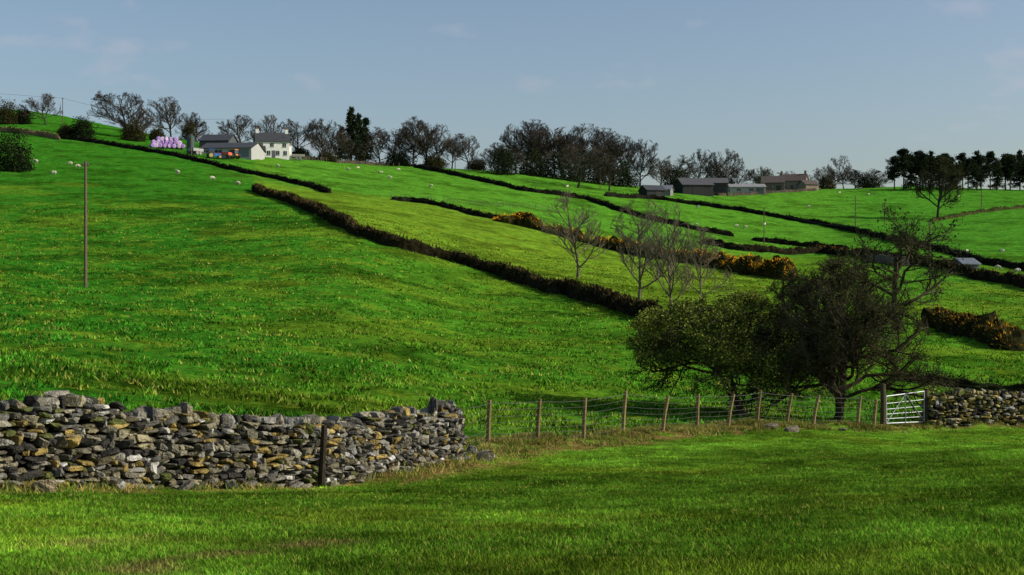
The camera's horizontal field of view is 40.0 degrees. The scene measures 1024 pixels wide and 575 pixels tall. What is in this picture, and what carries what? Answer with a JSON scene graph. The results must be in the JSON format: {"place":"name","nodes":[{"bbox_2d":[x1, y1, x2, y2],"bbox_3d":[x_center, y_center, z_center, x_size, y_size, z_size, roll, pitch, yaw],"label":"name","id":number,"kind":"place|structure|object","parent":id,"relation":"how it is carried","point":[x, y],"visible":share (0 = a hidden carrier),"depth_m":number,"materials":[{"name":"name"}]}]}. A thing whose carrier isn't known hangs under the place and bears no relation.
{"place":"outdoors","nodes":[
{"label":"outdoors","id":0,"kind":"place"},
{"bbox_2d":[0,110,1023,574],"bbox_3d":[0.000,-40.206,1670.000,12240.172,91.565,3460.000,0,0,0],"label":"ground","id":1,"kind":"structure","parent":0,"point":[120,180],"depth_m":104.45,"materials":[{"name":"green plant"}]},
{"bbox_2d":[0,99,20,123],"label":"scrub bush","id":2,"kind":"object","parent":1,"relation":"on","point":[6,114],"visible":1,"depth_m":427.64,"materials":[{"name":"green plant"}]},
{"bbox_2d":[0,124,35,171],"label":"holly bush","id":3,"kind":"object","parent":1,"relation":"on","point":[7,164],"visible":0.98,"depth_m":280.27,"materials":[{"name":"green plant"}]},
{"bbox_2d":[0,126,59,139],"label":"field wall","id":4,"kind":"structure","parent":1,"relation":"on","point":[44,134],"depth_m":394.68,"materials":[{"name":"stone"}]},
{"bbox_2d":[19,93,62,125],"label":"bare tree","id":5,"kind":"object","parent":1,"relation":"on","point":[47,102],"visible":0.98,"depth_m":432.13,"materials":[{"name":"brown plant"}]},
{"bbox_2d":[30,479,55,492],"bbox_3d":[-6.290,2.675,18.887,0.315,0.214,0.275,0,0,-32],"label":"boulder","id":6,"kind":"object","parent":1,"relation":"on","point":[49,485],"visible":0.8,"depth_m":18.81,"materials":[{"name":"stone"}]},
{"bbox_2d":[66,116,100,138],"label":"holly bush","id":7,"kind":"object","parent":1,"relation":"on","point":[77,130],"visible":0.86,"depth_m":394.69,"materials":[{"name":"green plant"}]},
{"bbox_2d":[82,161,88,286],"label":"utility pole","id":8,"kind":"object","parent":1,"relation":"on","point":[85,165],"visible":0.94,"depth_m":104.23,"materials":[{"name":"brown wood"}]},
{"bbox_2d":[86,90,146,137],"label":"bare tree","id":9,"kind":"object","parent":1,"relation":"on","point":[110,103],"visible":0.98,"depth_m":416.45,"materials":[{"name":"brown plant"}]},
{"bbox_2d":[117,116,147,141],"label":"scrub bush","id":10,"kind":"object","parent":1,"relation":"on","point":[134,128],"visible":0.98,"depth_m":404.84,"materials":[{"name":"green plant"}]},
{"bbox_2d":[118,107,154,130],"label":"bare tree","id":11,"kind":"object","parent":1,"relation":"on","point":[121,121],"visible":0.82,"depth_m":415.99,"materials":[{"name":"brown plant"}]},
{"bbox_2d":[140,96,182,136],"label":"bare tree","id":12,"kind":"object","parent":1,"relation":"on","point":[173,110],"visible":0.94,"depth_m":449.31,"materials":[{"name":"brown plant"}]},
{"bbox_2d":[148,136,184,149],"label":"silage bale stack","id":13,"kind":"object","parent":1,"relation":"on","point":[160,142],"visible":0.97,"depth_m":380.93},
{"bbox_2d":[178,121,199,140],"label":"scrub bush","id":14,"kind":"object","parent":1,"relation":"on","point":[191,129],"visible":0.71,"depth_m":453.86,"materials":[{"name":"green plant"}]},
{"bbox_2d":[60,135,331,192],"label":"field hedge","id":15,"kind":"object","parent":1,"relation":"on","point":[313,185],"visible":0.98,"depth_m":336.69,"materials":[{"name":"plant"}]},
{"bbox_2d":[198,134,238,147],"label":"farm shed","id":16,"kind":"structure","parent":1,"relation":"on","point":[220,138],"depth_m":393.96,"materials":[{"name":"metal"}]},
{"bbox_2d":[196,114,253,142],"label":"bare tree","id":17,"kind":"object","parent":1,"relation":"on","point":[238,126],"visible":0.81,"depth_m":453.17,"materials":[{"name":"brown plant"}]},
{"bbox_2d":[200,142,265,159],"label":"long barn","id":18,"kind":"structure","parent":1,"relation":"on","point":[251,150],"depth_m":379.64,"materials":[{"name":"paint"}]},
{"bbox_2d":[0,393,469,489],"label":"dry stone wall","id":19,"kind":"structure","parent":1,"relation":"on","point":[75,437],"depth_m":22.41,"materials":[{"name":"stone"}]},
{"bbox_2d":[243,114,281,141],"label":"bare tree","id":20,"kind":"object","parent":1,"relation":"on","point":[273,120],"visible":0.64,"depth_m":442.45,"materials":[{"name":"brown plant"}]},
{"bbox_2d":[253,127,290,159],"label":"white farmhouse","id":21,"kind":"object","parent":1,"relation":"on","point":[276,145],"visible":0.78,"depth_m":404.57,"materials":[{"name":"paint"}]},
{"bbox_2d":[277,119,319,149],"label":"bare tree","id":22,"kind":"object","parent":1,"relation":"on","point":[295,134],"visible":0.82,"depth_m":425.25,"materials":[{"name":"brown plant"}]},
{"bbox_2d":[303,118,341,160],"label":"bare tree","id":23,"kind":"object","parent":1,"relation":"on","point":[337,138],"visible":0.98,"depth_m":425.94,"materials":[{"name":"brown plant"}]},
{"bbox_2d":[318,425,326,486],"bbox_3d":[-3.338,3.078,24.724,0.170,1.325,0.132,0,0,0],"label":"wooden post","id":24,"kind":"object","parent":1,"relation":"on","point":[322,467],"visible":0.86,"depth_m":24.68,"materials":[{"name":"brown wood"}]},
{"bbox_2d":[310,124,349,162],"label":"bare tree","id":25,"kind":"object","parent":1,"relation":"on","point":[344,140],"visible":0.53,"depth_m":443.99,"materials":[{"name":"brown plant"}]},
{"bbox_2d":[343,106,364,160],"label":"spruce tree","id":26,"kind":"object","parent":1,"relation":"on","point":[351,122],"visible":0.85,"depth_m":461.62,"materials":[{"name":"green plant"}]},
{"bbox_2d":[298,155,414,166],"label":"field wall","id":27,"kind":"structure","parent":1,"relation":"on","point":[357,162],"depth_m":458.77,"materials":[{"name":"stone"}]},
{"bbox_2d":[353,112,367,160],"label":"spruce tree","id":28,"kind":"object","parent":1,"relation":"on","point":[360,129],"visible":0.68,"depth_m":465.98,"materials":[{"name":"green plant"}]},
{"bbox_2d":[355,116,378,162],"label":"spruce tree","id":29,"kind":"object","parent":1,"relation":"on","point":[365,122],"visible":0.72,"depth_m":470.42,"materials":[{"name":"green plant"}]},
{"bbox_2d":[362,127,399,161],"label":"bare tree","id":30,"kind":"object","parent":1,"relation":"on","point":[380,142],"visible":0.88,"depth_m":469.03,"materials":[{"name":"brown plant"}]},
{"bbox_2d":[373,128,416,154],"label":"bare tree","id":31,"kind":"object","parent":1,"relation":"on","point":[397,143],"visible":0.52,"depth_m":477.31,"materials":[{"name":"brown plant"}]},
{"bbox_2d":[380,148,416,166],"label":"scrub bush","id":32,"kind":"object","parent":1,"relation":"on","point":[398,158],"visible":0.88,"depth_m":473.60,"materials":[{"name":"green plant"}]},
{"bbox_2d":[389,121,435,163],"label":"bare tree","id":33,"kind":"object","parent":1,"relation":"on","point":[412,153],"visible":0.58,"depth_m":476.37,"materials":[{"name":"brown plant"}]},
{"bbox_2d":[395,116,449,161],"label":"bare tree","id":34,"kind":"object","parent":1,"relation":"on","point":[432,132],"visible":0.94,"depth_m":472.71,"materials":[{"name":"brown plant"}]},
{"bbox_2d":[414,123,454,161],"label":"bare tree","id":35,"kind":"object","parent":1,"relation":"on","point":[444,144],"visible":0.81,"depth_m":474.41,"materials":[{"name":"brown plant"}]},
{"bbox_2d":[422,152,452,167],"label":"scrub bush","id":36,"kind":"object","parent":1,"relation":"on","point":[434,161],"visible":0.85,"depth_m":473.94,"materials":[{"name":"green plant"}]},
{"bbox_2d":[390,196,501,218],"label":"field hedge","id":37,"kind":"object","parent":1,"relation":"on","point":[462,209],"visible":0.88,"depth_m":280.91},
{"bbox_2d":[443,134,469,168],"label":"bare tree","id":38,"kind":"object","parent":1,"relation":"on","point":[462,143],"visible":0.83,"depth_m":479.12,"materials":[{"name":"brown plant"}]},
{"bbox_2d":[251,182,662,316],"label":"field hedge","id":39,"kind":"object","parent":1,"relation":"on","point":[608,298],"visible":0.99,"depth_m":155.39,"materials":[{"name":"plant"}]},
{"bbox_2d":[447,133,479,168],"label":"bare tree","id":40,"kind":"object","parent":1,"relation":"on","point":[469,148],"visible":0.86,"depth_m":478.97,"materials":[{"name":"brown plant"}]},
{"bbox_2d":[482,145,521,175],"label":"holly bush","id":41,"kind":"object","parent":1,"relation":"on","point":[503,160],"visible":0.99,"depth_m":449.72,"materials":[{"name":"green plant"}]},
{"bbox_2d":[480,142,529,170],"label":"bare tree","id":42,"kind":"object","parent":1,"relation":"on","point":[493,146],"visible":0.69,"depth_m":467.30,"materials":[{"name":"brown plant"}]},
{"bbox_2d":[0,422,1023,574],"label":"foreground grass","id":43,"kind":"structure","parent":1,"relation":"on","point":[678,560],"depth_m":13.63,"materials":[{"name":"plant"}]},
{"bbox_2d":[0,417,1023,497],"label":"rough grass verge","id":44,"kind":"structure","parent":1,"relation":"on","point":[504,441],"depth_m":36.29,"materials":[{"name":"plant"}]},
{"bbox_2d":[500,122,544,169],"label":"bare tree","id":45,"kind":"object","parent":1,"relation":"on","point":[514,134],"visible":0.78,"depth_m":501.00,"materials":[{"name":"brown plant"}]},
{"bbox_2d":[503,119,554,172],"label":"bare tree","id":46,"kind":"object","parent":1,"relation":"on","point":[531,139],"visible":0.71,"depth_m":502.81,"materials":[{"name":"brown plant"}]},
{"bbox_2d":[518,125,554,163],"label":"bare tree","id":47,"kind":"object","parent":1,"relation":"on","point":[540,142],"visible":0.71,"depth_m":501.21,"materials":[{"name":"brown plant"}]},
{"bbox_2d":[516,147,559,177],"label":"holly bush","id":48,"kind":"object","parent":1,"relation":"on","point":[530,170],"visible":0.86,"depth_m":469.69,"materials":[{"name":"green plant"}]},
{"bbox_2d":[534,128,579,168],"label":"bare tree","id":49,"kind":"object","parent":1,"relation":"on","point":[549,153],"visible":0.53,"depth_m":506.45,"materials":[{"name":"brown plant"}]},
{"bbox_2d":[547,146,590,182],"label":"holly bush","id":50,"kind":"object","parent":1,"relation":"on","point":[563,172],"visible":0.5,"depth_m":470.87,"materials":[{"name":"green plant"}]},
{"bbox_2d":[548,127,590,175],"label":"bare tree","id":51,"kind":"object","parent":1,"relation":"on","point":[567,138],"visible":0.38,"depth_m":510.43,"materials":[{"name":"brown plant"}]},
{"bbox_2d":[413,164,734,236],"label":"field hedge","id":52,"kind":"object","parent":1,"relation":"on","point":[556,192],"visible":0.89,"depth_m":394.42,"materials":[{"name":"plant"}]},
{"bbox_2d":[539,189,611,277],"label":"bare ash tree","id":53,"kind":"object","parent":1,"relation":"on","point":[573,238],"visible":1,"depth_m":164.92,"materials":[{"name":"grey plant"}]},
{"bbox_2d":[561,123,607,170],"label":"bare tree","id":54,"kind":"object","parent":1,"relation":"on","point":[583,131],"visible":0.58,"depth_m":506.33,"materials":[{"name":"brown plant"}]},
{"bbox_2d":[557,142,613,187],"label":"bare tree","id":55,"kind":"object","parent":1,"relation":"on","point":[581,161],"visible":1,"depth_m":435.45,"materials":[{"name":"brown plant"}]},
{"bbox_2d":[575,128,624,166],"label":"bare tree","id":56,"kind":"object","parent":1,"relation":"on","point":[615,144],"visible":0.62,"depth_m":507.93,"materials":[{"name":"brown plant"}]},
{"bbox_2d":[582,148,619,186],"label":"holly bush","id":57,"kind":"object","parent":1,"relation":"on","point":[595,180],"visible":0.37,"depth_m":480.48,"materials":[{"name":"green plant"}]},
{"bbox_2d":[589,153,622,190],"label":"bare tree","id":58,"kind":"object","parent":1,"relation":"on","point":[607,171],"visible":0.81,"depth_m":445.66,"materials":[{"name":"brown plant"}]},
{"bbox_2d":[608,156,643,188],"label":"holly bush","id":59,"kind":"object","parent":1,"relation":"on","point":[625,175],"visible":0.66,"depth_m":488.65,"materials":[{"name":"green plant"}]},
{"bbox_2d":[606,136,650,176],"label":"bare tree","id":60,"kind":"object","parent":1,"relation":"on","point":[631,152],"visible":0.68,"depth_m":513.92,"materials":[{"name":"brown plant"}]},
{"bbox_2d":[610,199,672,299],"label":"bare ash tree","id":61,"kind":"object","parent":1,"relation":"on","point":[630,238],"visible":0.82,"depth_m":132.85,"materials":[{"name":"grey plant"}]},
{"bbox_2d":[492,211,795,279],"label":"gorse hedge","id":62,"kind":"object","parent":1,"relation":"on","point":[775,266],"visible":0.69,"depth_m":229.52,"materials":[{"name":"plant"}]},
{"bbox_2d":[627,138,664,186],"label":"bare tree","id":63,"kind":"object","parent":1,"relation":"on","point":[650,160],"visible":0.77,"depth_m":516.22,"materials":[{"name":"brown plant"}]},
{"bbox_2d":[637,185,665,196],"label":"field barn","id":64,"kind":"structure","parent":1,"relation":"on","point":[657,190],"depth_m":449.94,"materials":[{"name":"stone"}]},
{"bbox_2d":[648,159,672,184],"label":"bare tree","id":65,"kind":"object","parent":1,"relation":"on","point":[663,176],"visible":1,"depth_m":500.16,"materials":[{"name":"brown plant"}]},
{"bbox_2d":[637,202,696,314],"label":"bare ash tree","id":66,"kind":"object","parent":1,"relation":"on","point":[669,264],"visible":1,"depth_m":115.53,"materials":[{"name":"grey plant"}]},
{"bbox_2d":[470,390,880,445],"bbox_3d":[4.868,3.864,40.443,2.513,2.342,21.129,0,0,40],"label":"stock fence","id":67,"kind":"object","parent":1,"relation":"on","point":[538,417],"visible":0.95,"depth_m":41.75,"materials":[{"name":"brown wood"}]},
{"bbox_2d":[659,158,692,187],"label":"scrub bush","id":68,"kind":"object","parent":1,"relation":"on","point":[675,173],"visible":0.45,"depth_m":515.08,"materials":[{"name":"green plant"}]},
{"bbox_2d":[658,155,699,179],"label":"bare tree","id":69,"kind":"object","parent":1,"relation":"on","point":[682,161],"visible":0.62,"depth_m":535.30,"materials":[{"name":"brown plant"}]},
{"bbox_2d":[673,178,713,196],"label":"livestock barn","id":70,"kind":"structure","parent":1,"relation":"on","point":[699,186],"depth_m":485.50,"materials":[{"name":"stone"}]},
{"bbox_2d":[667,225,735,299],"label":"bare ash tree","id":71,"kind":"object","parent":1,"relation":"on","point":[702,243],"visible":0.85,"depth_m":130.74,"materials":[{"name":"brown plant"}]},
{"bbox_2d":[686,149,718,177],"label":"bare tree","id":72,"kind":"object","parent":1,"relation":"on","point":[702,166],"visible":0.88,"depth_m":589.34,"materials":[{"name":"brown plant"}]},
{"bbox_2d":[704,156,732,178],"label":"bare tree","id":73,"kind":"object","parent":1,"relation":"on","point":[720,171],"visible":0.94,"depth_m":588.88,"materials":[{"name":"brown plant"}]},
{"bbox_2d":[709,178,728,195],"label":"livestock barn","id":74,"kind":"structure","parent":1,"relation":"on","point":[720,185],"depth_m":502.36,"materials":[{"name":"metal"}]},
{"bbox_2d":[621,288,820,416],"bbox_3d":[8.389,2.611,52.124,8.273,5.188,9.346,0,0,-37],"label":"hawthorn tree","id":75,"kind":"object","parent":1,"relation":"on","point":[736,319],"visible":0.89,"depth_m":50.66,"materials":[{"name":"green plant"}]},
{"bbox_2d":[708,149,744,180],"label":"bare tree","id":76,"kind":"object","parent":1,"relation":"on","point":[729,155],"visible":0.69,"depth_m":595.97,"materials":[{"name":"brown plant"}]},
{"bbox_2d":[729,167,755,183],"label":"bare tree","id":77,"kind":"object","parent":1,"relation":"on","point":[748,174],"visible":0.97,"depth_m":594.53,"materials":[{"name":"plant"}]},
{"bbox_2d":[728,184,765,194],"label":"farm shed","id":78,"kind":"structure","parent":1,"relation":"on","point":[750,188],"depth_m":531.00,"materials":[{"name":"metal"}]},
{"bbox_2d":[713,188,815,195],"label":"field wall","id":79,"kind":"structure","parent":1,"relation":"on","point":[756,192],"depth_m":530.42,"materials":[{"name":"stone"}]},
{"bbox_2d":[761,176,784,190],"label":"stone barn","id":80,"kind":"structure","parent":1,"relation":"on","point":[777,183],"depth_m":560.86,"materials":[{"name":"stone"}]},
{"bbox_2d":[779,171,808,189],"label":"stone farmhouse","id":81,"kind":"object","parent":1,"relation":"on","point":[792,181],"visible":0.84,"depth_m":579.71,"materials":[{"name":"stone"}]},
{"bbox_2d":[751,236,849,249],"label":"field hedge","id":82,"kind":"object","parent":1,"relation":"on","point":[776,240],"visible":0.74,"depth_m":337.52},
{"bbox_2d":[604,191,1023,269],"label":"field hedge","id":83,"kind":"object","parent":1,"relation":"on","point":[995,261],"visible":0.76,"depth_m":395.94,"materials":[{"name":"plant"}]},
{"bbox_2d":[827,156,851,188],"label":"bare tree","id":84,"kind":"object","parent":1,"relation":"on","point":[846,170],"visible":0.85,"depth_m":623.98,"materials":[{"name":"brown plant"}]},
{"bbox_2d":[723,251,964,421],"bbox_3d":[11.927,2.231,50.391,9.254,7.046,6.857,0,0,0],"label":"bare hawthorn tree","id":85,"kind":"object","parent":1,"relation":"on","point":[836,337],"visible":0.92,"depth_m":49.32,"materials":[{"name":"brown plant"}]},
{"bbox_2d":[698,237,1023,287],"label":"field hedge","id":86,"kind":"object","parent":1,"relation":"on","point":[1007,277],"visible":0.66,"depth_m":270.33,"materials":[{"name":"plant"}]},
{"bbox_2d":[854,172,885,187],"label":"scrub bush","id":87,"kind":"object","parent":1,"relation":"on","point":[864,182],"visible":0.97,"depth_m":627.61,"materials":[{"name":"green plant"}]},
{"bbox_2d":[880,384,885,424],"bbox_3d":[12.580,4.142,47.699,0.189,1.752,0.185,0,0,23],"label":"gate post","id":88,"kind":"object","parent":1,"relation":"on","point":[883,403],"visible":0.86,"depth_m":47.63,"materials":[{"name":"brown wood"}]},
{"bbox_2d":[884,155,906,190],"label":"pine tree","id":89,"kind":"object","parent":1,"relation":"on","point":[893,174],"visible":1,"depth_m":582.16,"materials":[{"name":"green plant"}]},
{"bbox_2d":[830,199,965,329],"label":"bare tree","id":90,"kind":"object","parent":1,"relation":"on","point":[906,240],"visible":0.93,"depth_m":116.89,"materials":[{"name":"brown plant"}]},
{"bbox_2d":[892,147,915,189],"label":"pine tree","id":91,"kind":"object","parent":1,"relation":"on","point":[902,154],"visible":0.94,"depth_m":583.41,"materials":[{"name":"green plant"}]},
{"bbox_2d":[901,155,921,190],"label":"pine tree","id":92,"kind":"object","parent":1,"relation":"on","point":[911,173],"visible":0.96,"depth_m":584.49,"materials":[{"name":"green plant"}]},
{"bbox_2d":[915,152,936,190],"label":"pine tree","id":93,"kind":"object","parent":1,"relation":"on","point":[922,165],"visible":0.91,"depth_m":585.00,"materials":[{"name":"green plant"}]},
{"bbox_2d":[924,388,928,422],"bbox_3d":[14.484,4.288,49.201,0.171,1.502,0.166,0,0,-23],"label":"gate post","id":94,"kind":"object","parent":1,"relation":"on","point":[926,404],"visible":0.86,"depth_m":49.13,"materials":[{"name":"brown wood"}]},
{"bbox_2d":[886,390,924,423],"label":"field gate","id":95,"kind":"structure","parent":94,"relation":"attached to","point":[923,411],"depth_m":48.51,"materials":[{"name":"metal"}]},
{"bbox_2d":[912,154,965,217],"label":"ivy clad tree","id":96,"kind":"object","parent":1,"relation":"on","point":[943,177],"visible":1,"depth_m":427.07,"materials":[{"name":"green plant"}]},
{"bbox_2d":[895,367,1023,392],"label":"field hedge","id":97,"kind":"object","parent":1,"relation":"on","point":[963,382],"visible":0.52,"depth_m":70.29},
{"bbox_2d":[954,152,973,190],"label":"pine tree","id":98,"kind":"object","parent":1,"relation":"on","point":[960,157],"visible":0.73,"depth_m":596.95,"materials":[{"name":"green plant"}]},
{"bbox_2d":[958,158,981,190],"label":"pine tree","id":99,"kind":"object","parent":1,"relation":"on","point":[973,170],"visible":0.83,"depth_m":600.14,"materials":[{"name":"green plant"}]},
{"bbox_2d":[919,388,1023,427],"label":"dry stone wall","id":100,"kind":"structure","parent":1,"relation":"on","point":[970,405],"depth_m":49.45,"materials":[{"name":"stone"}]},
{"bbox_2d":[919,303,1023,350],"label":"gorse hedge","id":101,"kind":"object","parent":1,"relation":"on","point":[992,330],"visible":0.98,"depth_m":111.08,"materials":[{"name":"plant"}]},
{"bbox_2d":[964,150,986,190],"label":"pine tree","id":102,"kind":"object","parent":1,"relation":"on","point":[978,178],"visible":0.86,"depth_m":604.96,"materials":[{"name":"green plant"}]},
{"bbox_2d":[929,204,1023,221],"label":"field hedge","id":103,"kind":"object","parent":1,"relation":"on","point":[964,213],"visible":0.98,"depth_m":452.28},
{"bbox_2d":[982,150,1001,189],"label":"pine tree","id":104,"kind":"object","parent":1,"relation":"on","point":[992,159],"visible":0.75,"depth_m":613.62,"materials":[{"name":"green plant"}]},
{"bbox_2d":[987,162,1005,189],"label":"pine tree","id":105,"kind":"object","parent":1,"relation":"on","point":[997,180],"visible":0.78,"depth_m":618.03,"materials":[{"name":"green plant"}]},
{"bbox_2d":[997,152,1018,190],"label":"pine tree","id":106,"kind":"object","parent":1,"relation":"on","point":[1006,171],"visible":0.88,"depth_m":622.63,"materials":[{"name":"green plant"}]},
{"bbox_2d":[1006,149,1023,189],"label":"pine tree","id":107,"kind":"object","parent":1,"relation":"on","point":[1020,177],"visible":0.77,"depth_m":629.41,"materials":[{"name":"green plant"}]},
{"bbox_2d":[0,0,1023,189],"label":"sky","id":108,"kind":"structure","parent":0,"point":[796,86],"materials":[{"name":"blue"}]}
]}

